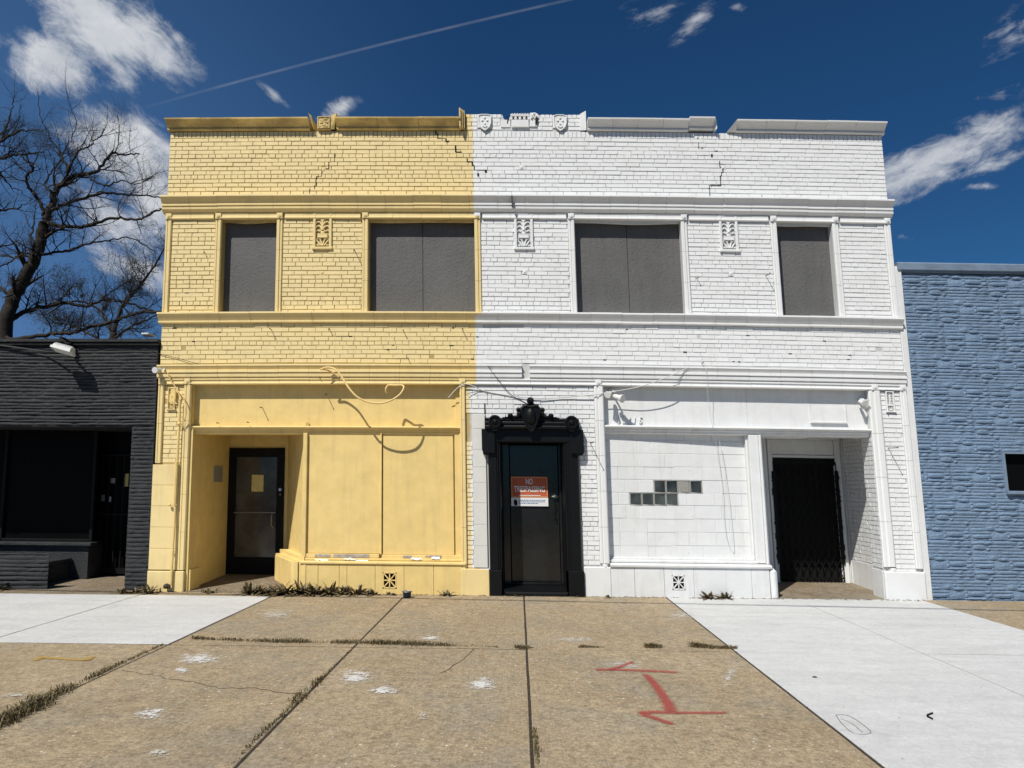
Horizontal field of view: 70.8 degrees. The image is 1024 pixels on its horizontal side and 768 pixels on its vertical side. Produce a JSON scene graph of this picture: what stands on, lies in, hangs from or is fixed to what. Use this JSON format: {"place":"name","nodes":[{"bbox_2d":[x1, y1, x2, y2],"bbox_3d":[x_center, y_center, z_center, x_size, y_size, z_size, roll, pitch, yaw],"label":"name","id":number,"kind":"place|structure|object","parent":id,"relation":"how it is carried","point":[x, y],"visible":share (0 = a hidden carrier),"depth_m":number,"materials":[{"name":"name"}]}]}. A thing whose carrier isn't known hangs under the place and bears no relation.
{"place":"outdoors","nodes":[
{"label":"outdoors","id":0,"kind":"place"},
{"bbox_2d":[0,592,1023,767],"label":"sidewalk","id":1,"kind":"structure","parent":0,"point":[585,713],"depth_m":5.42,"materials":[{"name":"beige concrete"}]},
{"bbox_2d":[0,583,13,591],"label":"weed","id":2,"kind":"object","parent":1,"relation":"on","point":[2,588],"visible":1,"depth_m":10.19,"materials":[{"name":"green plant"}]},
{"bbox_2d":[5,692,24,698],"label":"paint spill","id":3,"kind":"object","parent":1,"relation":"on","point":[14,695],"visible":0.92,"depth_m":5.29,"materials":[{"name":"beige paint"}]},
{"bbox_2d":[35,656,93,659],"bbox_3d":[-3.964,2.430,6.386,0.556,0.010,0.223,0,-8,0],"label":"spray arrow","id":4,"kind":"object","parent":1,"relation":"on","point":[90,657],"visible":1,"depth_m":6.37,"materials":[{"name":"yellow paint"}]},
{"bbox_2d":[0,643,162,728],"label":"grass","id":5,"kind":"structure","parent":1,"relation":"on","point":[33,702],"depth_m":5.06,"materials":[{"name":"plant"}]},
{"bbox_2d":[112,583,162,595],"bbox_3d":[-5.229,2.850,10.011,0.690,0.139,0.374,0,-8,0],"label":"weed","id":6,"kind":"object","parent":1,"relation":"on","point":[135,590],"visible":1,"depth_m":10.03,"materials":[{"name":"green plant"}]},
{"bbox_2d":[133,706,163,719],"bbox_3d":[-2.465,2.248,4.919,0.268,0.004,0.310,0,-8,0],"label":"paint spill","id":7,"kind":"object","parent":1,"relation":"on","point":[151,713],"visible":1,"depth_m":4.91,"materials":[{"name":"white paint"}]},
{"bbox_2d":[141,748,170,758],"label":"paint spill","id":8,"kind":"object","parent":1,"relation":"on","point":[157,751],"visible":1,"depth_m":4.22,"materials":[{"name":"beige paint"}]},
{"bbox_2d":[175,666,191,672],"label":"paint spill","id":9,"kind":"object","parent":1,"relation":"on","point":[181,670],"visible":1,"depth_m":6.02,"materials":[{"name":"white paint"}]},
{"bbox_2d":[174,652,218,663],"bbox_3d":[-2.798,2.448,6.430,0.637,0.009,0.468,-5,-9,32],"label":"paint spill","id":10,"kind":"object","parent":1,"relation":"on","point":[198,658],"visible":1,"depth_m":6.42,"materials":[{"name":"white paint"}]},
{"bbox_2d":[201,588,217,593],"bbox_3d":[-4.277,2.913,10.153,0.248,0.070,0.215,0,-8,0],"label":"weed","id":11,"kind":"object","parent":1,"relation":"on","point":[208,591],"visible":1,"depth_m":10.15,"materials":[{"name":"green plant"}]},
{"bbox_2d":[226,581,279,595],"bbox_3d":[-3.550,2.863,10.137,0.872,0.180,0.549,0,-8,0],"label":"weed","id":12,"kind":"object","parent":1,"relation":"on","point":[248,589],"visible":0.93,"depth_m":10.11,"materials":[{"name":"green plant"}]},
{"bbox_2d":[254,608,296,619],"bbox_3d":[-2.833,2.742,8.608,1.154,0.015,0.876,-6,-9,35],"label":"paint spill","id":13,"kind":"object","parent":1,"relation":"on","point":[277,614],"visible":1,"depth_m":8.59,"materials":[{"name":"beige paint"}]},
{"bbox_2d":[257,578,311,596],"bbox_3d":[-3.048,2.833,10.121,0.940,0.250,0.685,0,-8,0],"label":"weed","id":14,"kind":"object","parent":1,"relation":"on","point":[287,591],"visible":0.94,"depth_m":10.07,"materials":[{"name":"green plant"}]},
{"bbox_2d":[229,649,350,767],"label":"grass","id":15,"kind":"structure","parent":1,"relation":"on","point":[299,694],"depth_m":5.20,"materials":[{"name":"plant"}]},
{"bbox_2d":[130,648,474,693],"bbox_3d":[-1.642,2.398,5.960,3.044,0.048,1.075,2,-8,-18],"label":"pavement crack","id":16,"kind":"object","parent":1,"relation":"on","point":[257,688],"visible":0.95,"depth_m":5.70,"materials":[{"name":"concrete"}]},
{"bbox_2d":[304,581,352,596],"bbox_3d":[-2.554,2.862,10.145,0.794,0.213,0.627,0,-8,0],"label":"weed","id":17,"kind":"object","parent":1,"relation":"on","point":[331,590],"visible":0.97,"depth_m":10.08,"materials":[{"name":"green plant"}]},
{"bbox_2d":[189,635,497,647],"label":"grass","id":18,"kind":"structure","parent":1,"relation":"on","point":[378,642],"depth_m":7.09,"materials":[{"name":"plant"}]},
{"bbox_2d":[332,668,375,685],"bbox_3d":[-1.282,2.389,5.883,0.414,0.006,0.592,0,-8,0],"label":"paint spill","id":19,"kind":"object","parent":1,"relation":"on","point":[355,677],"visible":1,"depth_m":5.88,"materials":[{"name":"white paint"}]},
{"bbox_2d":[343,584,382,596],"bbox_3d":[-2.127,2.884,10.128,0.586,0.167,0.478,4,-9,-30],"label":"weed","id":20,"kind":"object","parent":1,"relation":"on","point":[359,591],"visible":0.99,"depth_m":10.09,"materials":[{"name":"green plant"}]},
{"bbox_2d":[368,685,396,694],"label":"paint spill","id":21,"kind":"object","parent":1,"relation":"on","point":[380,690],"visible":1,"depth_m":5.50,"materials":[{"name":"white paint"}]},
{"bbox_2d":[402,590,411,597],"bbox_3d":[-1.442,2.888,9.890,0.143,0.088,0.144,0,-8,0],"label":"plastic cup","id":22,"kind":"object","parent":1,"relation":"on","point":[406,593],"visible":1,"depth_m":9.85,"materials":[{"name":"plastic"}]},
{"bbox_2d":[421,635,444,640],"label":"paint spill","id":23,"kind":"object","parent":1,"relation":"on","point":[432,637],"visible":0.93,"depth_m":7.35,"materials":[{"name":"white paint"}]},
{"bbox_2d":[436,590,453,595],"bbox_3d":[-0.889,2.933,10.139,0.242,0.086,0.309,-4,-9,26],"label":"weed","id":24,"kind":"object","parent":1,"relation":"on","point":[447,593],"visible":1,"depth_m":10.09,"materials":[{"name":"green plant"}]},
{"bbox_2d":[466,677,497,690],"bbox_3d":[-0.243,2.377,5.712,0.324,0.005,0.486,0,-8,0],"label":"paint spill","id":25,"kind":"object","parent":1,"relation":"on","point":[482,684],"visible":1,"depth_m":5.71,"materials":[{"name":"white paint"}]},
{"bbox_2d":[514,644,532,649],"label":"grass","id":26,"kind":"structure","parent":1,"relation":"on","point":[525,647],"depth_m":6.95,"materials":[{"name":"plant"}]},
{"bbox_2d":[531,725,541,767],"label":"grass","id":27,"kind":"structure","parent":1,"relation":"on","point":[535,737],"depth_m":4.35,"materials":[{"name":"beige plant"}]},
{"bbox_2d":[555,637,602,641],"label":"paint spill","id":28,"kind":"object","parent":1,"relation":"on","point":[569,639],"visible":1,"depth_m":7.35,"materials":[{"name":"beige paint"}]},
{"bbox_2d":[578,644,603,647],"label":"grass","id":29,"kind":"structure","parent":1,"relation":"on","point":[587,646],"depth_m":7.01,"materials":[{"name":"plant"}]},
{"bbox_2d":[601,658,652,672],"bbox_3d":[0.987,2.476,6.361,0.680,0.011,0.693,0,-8,0],"label":"paint spill","id":30,"kind":"object","parent":1,"relation":"on","point":[636,665],"visible":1,"depth_m":6.36,"materials":[{"name":"beige paint"}]},
{"bbox_2d":[596,661,674,672],"bbox_3d":[1.064,2.466,6.280,0.736,0.012,0.429,0,-8,0],"label":"spray arrow","id":31,"kind":"object","parent":1,"relation":"on","point":[623,665],"visible":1,"depth_m":6.18,"materials":[{"name":"red paint"}]},
{"bbox_2d":[643,641,663,648],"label":"grass","id":32,"kind":"structure","parent":1,"relation":"on","point":[652,644],"depth_m":7.03,"materials":[{"name":"plant"}]},
{"bbox_2d":[643,674,674,710],"bbox_3d":[1.122,2.367,5.557,0.162,0.002,1.029,0,-8,0],"label":"spray line","id":33,"kind":"object","parent":1,"relation":"on","point":[664,698],"visible":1,"depth_m":5.43,"materials":[{"name":"red paint"}]},
{"bbox_2d":[639,711,725,723],"bbox_3d":[1.192,2.285,4.934,0.670,0.011,0.346,0,-8,0],"label":"spray arrow","id":34,"kind":"object","parent":1,"relation":"on","point":[645,714],"visible":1,"depth_m":5.04,"materials":[{"name":"red paint"}]},
{"bbox_2d":[687,641,737,649],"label":"grass","id":35,"kind":"structure","parent":1,"relation":"on","point":[700,645],"depth_m":7.04,"materials":[{"name":"plant"}]},
{"bbox_2d":[721,656,736,688],"bbox_3d":[1.861,2.452,6.120,0.155,0.010,1.563,-4,-8,24],"label":"paint spill","id":36,"kind":"object","parent":1,"relation":"on","point":[729,672],"visible":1,"depth_m":6.03,"materials":[{"name":"beige paint"}]},
{"bbox_2d":[0,593,1023,767],"bbox_3d":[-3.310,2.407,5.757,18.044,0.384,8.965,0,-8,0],"label":"new pavement","id":37,"kind":"structure","parent":0,"point":[889,694],"depth_m":7.03,"materials":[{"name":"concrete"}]},
{"bbox_2d":[35,590,918,600],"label":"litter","id":38,"kind":"object","parent":37,"relation":"on","point":[553,596],"visible":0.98,"depth_m":10.10,"materials":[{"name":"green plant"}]},
{"bbox_2d":[668,609,701,620],"bbox_3d":[2.075,2.815,8.790,0.580,0.010,1.237,-3,-8,20],"label":"paint spill","id":39,"kind":"object","parent":37,"relation":"on","point":[683,616],"visible":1,"depth_m":8.73,"materials":[{"name":"beige paint"}]},
{"bbox_2d":[698,590,732,599],"bbox_3d":[2.842,2.946,10.099,0.556,0.132,0.479,2,-8,-17],"label":"weed","id":40,"kind":"object","parent":37,"relation":"on","point":[722,596],"visible":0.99,"depth_m":10.06,"materials":[{"name":"green plant"}]},
{"bbox_2d":[836,714,870,734],"bbox_3d":[2.281,2.286,4.839,0.152,0.009,0.400,0,-8,0],"label":"drawn mark","id":41,"kind":"object","parent":37,"relation":"on","point":[853,724],"visible":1,"depth_m":4.82,"materials":[{"name":"paint"}]},
{"bbox_2d":[805,603,1022,695],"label":"saw cut","id":42,"kind":"object","parent":37,"relation":"on","point":[922,653],"visible":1,"depth_m":6.86,"materials":[{"name":"grey concrete"}]},
{"bbox_2d":[0,0,1023,339],"label":"sky","id":43,"kind":"structure","parent":0,"point":[946,77],"materials":[{"name":"blue"}]},
{"bbox_3d":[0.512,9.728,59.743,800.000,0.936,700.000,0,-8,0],"label":"ground","id":44,"kind":"structure","parent":0,"visible":0},
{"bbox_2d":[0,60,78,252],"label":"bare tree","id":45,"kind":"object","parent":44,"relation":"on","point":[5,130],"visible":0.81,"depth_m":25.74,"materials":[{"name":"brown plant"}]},
{"bbox_2d":[0,333,160,594],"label":"charcoal shop","id":46,"kind":"structure","parent":44,"relation":"on","point":[77,444],"depth_m":10.72,"materials":[{"name":"paint"}]},
{"bbox_2d":[0,345,55,351],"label":"supply cable","id":47,"kind":"object","parent":46,"relation":"attached to","point":[26,348],"visible":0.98,"depth_m":10.67,"materials":[{"name":"grey metal"}]},
{"bbox_2d":[50,336,75,356],"bbox_3d":[-6.508,-0.546,10.534,0.285,0.307,0.418,1,-8,-7],"label":"floodlight","id":48,"kind":"object","parent":46,"relation":"attached to","point":[68,347],"visible":1,"depth_m":10.41,"materials":[{"name":"white metal"}]},
{"bbox_2d":[94,432,131,575],"bbox_3d":[-6.495,1.957,11.733,0.821,2.344,0.110,0,-8,0],"label":"entry door","id":49,"kind":"structure","parent":46,"relation":"in","point":[114,458],"depth_m":11.75,"materials":[{"name":"black glass"}]},
{"bbox_2d":[0,39,169,338],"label":"bare tree","id":50,"kind":"object","parent":44,"relation":"on","point":[23,281],"visible":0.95,"depth_m":23.47,"materials":[{"name":"brown plant"}]},
{"bbox_2d":[20,217,165,338],"bbox_3d":[-18.816,0.170,32.258,8.242,16.372,4.953,0,-8,0],"label":"budding tree","id":51,"kind":"object","parent":44,"relation":"on","point":[113,333],"visible":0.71,"depth_m":32.59,"materials":[{"name":"brown plant"}]},
{"bbox_2d":[147,108,932,600],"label":"storefront building","id":52,"kind":"structure","parent":44,"relation":"on","point":[747,272],"depth_m":10.73,"materials":[{"name":"brick"}]},
{"bbox_2d":[152,367,165,372],"bbox_3d":[-5.171,-0.198,10.569,0.127,0.092,0.165,-2,-8,15],"label":"corner lamp","id":53,"kind":"object","parent":52,"relation":"attached to","point":[155,370],"visible":1,"depth_m":10.51,"materials":[{"name":"white metal"}]},
{"bbox_2d":[143,346,196,363],"bbox_3d":[-5.075,-0.433,10.686,0.873,0.298,0.018,-1,-8,2],"label":"thin wire","id":54,"kind":"object","parent":52,"relation":"attached to","point":[170,356],"visible":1,"depth_m":10.68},
{"bbox_2d":[163,387,181,588],"bbox_3d":[-4.936,1.465,10.377,0.251,2.877,0.142,0,-8,0],"label":"electric conduit","id":55,"kind":"object","parent":52,"relation":"attached to","point":[175,395],"visible":1,"depth_m":10.38,"materials":[{"name":"yellow metal"}]},
{"bbox_2d":[167,372,186,424],"bbox_3d":[-4.899,0.216,10.538,0.328,0.782,0.051,-1,-8,3],"label":"service cable","id":56,"kind":"object","parent":52,"relation":"attached to","point":[182,396],"visible":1,"depth_m":10.52,"materials":[{"name":"yellow plastic"}]},
{"bbox_2d":[213,466,222,481],"bbox_3d":[-4.659,1.429,11.420,0.019,0.247,0.320,0,-8,0],"label":"wall plate","id":57,"kind":"object","parent":52,"relation":"attached to","point":[218,474],"depth_m":11.41,"materials":[{"name":"grey metal"}]},
{"bbox_2d":[225,448,284,574],"bbox_3d":[-4.202,2.067,11.767,0.969,2.047,0.135,0,-8,0],"label":"glazed door","id":58,"kind":"structure","parent":52,"relation":"in","point":[255,520],"depth_m":11.78,"materials":[{"name":"black glass"}]},
{"bbox_2d":[251,475,263,491],"bbox_3d":[-4.186,1.632,11.849,0.198,0.274,0.004,0,-8,0],"label":"paper notice","id":59,"kind":"object","parent":58,"relation":"attached to","point":[257,482],"visible":1,"depth_m":11.85,"materials":[{"name":"yellow paper"}]},
{"bbox_2d":[320,366,404,403],"bbox_3d":[-2.162,0.021,10.360,1.246,0.572,0.286,-2,-8,13],"label":"loop cable","id":60,"kind":"object","parent":52,"relation":"hanging from","point":[349,388],"visible":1,"depth_m":10.30,"materials":[{"name":"yellow plastic"}]},
{"bbox_2d":[511,476,547,505],"bbox_3d":[0.263,1.609,10.794,0.559,0.446,0.008,0,-8,0],"label":"no trespassing sign","id":61,"kind":"object","parent":52,"relation":"attached to","point":[533,491],"visible":1,"depth_m":10.79,"materials":[{"name":"red plastic"}]},
{"bbox_2d":[502,444,563,584],"bbox_3d":[0.310,1.935,10.774,0.917,2.090,0.122,0,-8,0],"label":"black door","id":62,"kind":"structure","parent":52,"relation":"in","point":[533,538],"depth_m":10.75,"materials":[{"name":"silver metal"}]},
{"bbox_2d":[448,366,690,398],"bbox_3d":[0.842,-0.025,10.534,3.584,0.470,0.116,-1,-8,2],"label":"hanging wire","id":63,"kind":"object","parent":52,"relation":"attached to","point":[565,397],"visible":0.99,"depth_m":10.53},
{"bbox_2d":[604,389,625,402],"bbox_3d":[1.522,0.171,10.507,0.292,0.235,0.288,-4,-8,23],"label":"wall lamp","id":64,"kind":"object","parent":52,"relation":"attached to","point":[620,398],"visible":0.98,"depth_m":10.42,"materials":[{"name":"white metal"}]},
{"bbox_2d":[706,372,731,546],"bbox_3d":[2.979,1.051,10.467,0.365,2.585,0.096,4,-9,-29],"label":"drop wire","id":65,"kind":"object","parent":52,"relation":"hanging from","point":[719,467],"visible":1,"depth_m":10.47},
{"bbox_2d":[772,460,842,581],"bbox_3d":[4.781,2.209,11.700,1.075,2.060,0.020,0,-8,0],"label":"dark door","id":66,"kind":"structure","parent":52,"relation":"in","point":[776,466],"depth_m":11.69,"materials":[{"name":"black metal"}]},
{"bbox_2d":[858,398,869,405],"bbox_3d":[5.121,0.262,10.526,0.120,0.134,0.202,0,-8,0],"label":"wall lamp","id":67,"kind":"object","parent":52,"relation":"attached to","point":[862,401],"visible":1,"depth_m":10.46,"materials":[{"name":"white metal"}]},
{"bbox_2d":[894,262,1023,600],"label":"blue building","id":68,"kind":"structure","parent":44,"relation":"on","point":[965,327],"depth_m":10.49,"materials":[{"name":"brick"}]},
{"bbox_2d":[1002,452,1023,494],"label":"window frame","id":69,"kind":"structure","parent":68,"relation":"in","point":[1013,462],"depth_m":10.46,"materials":[{"name":"blue metal"}]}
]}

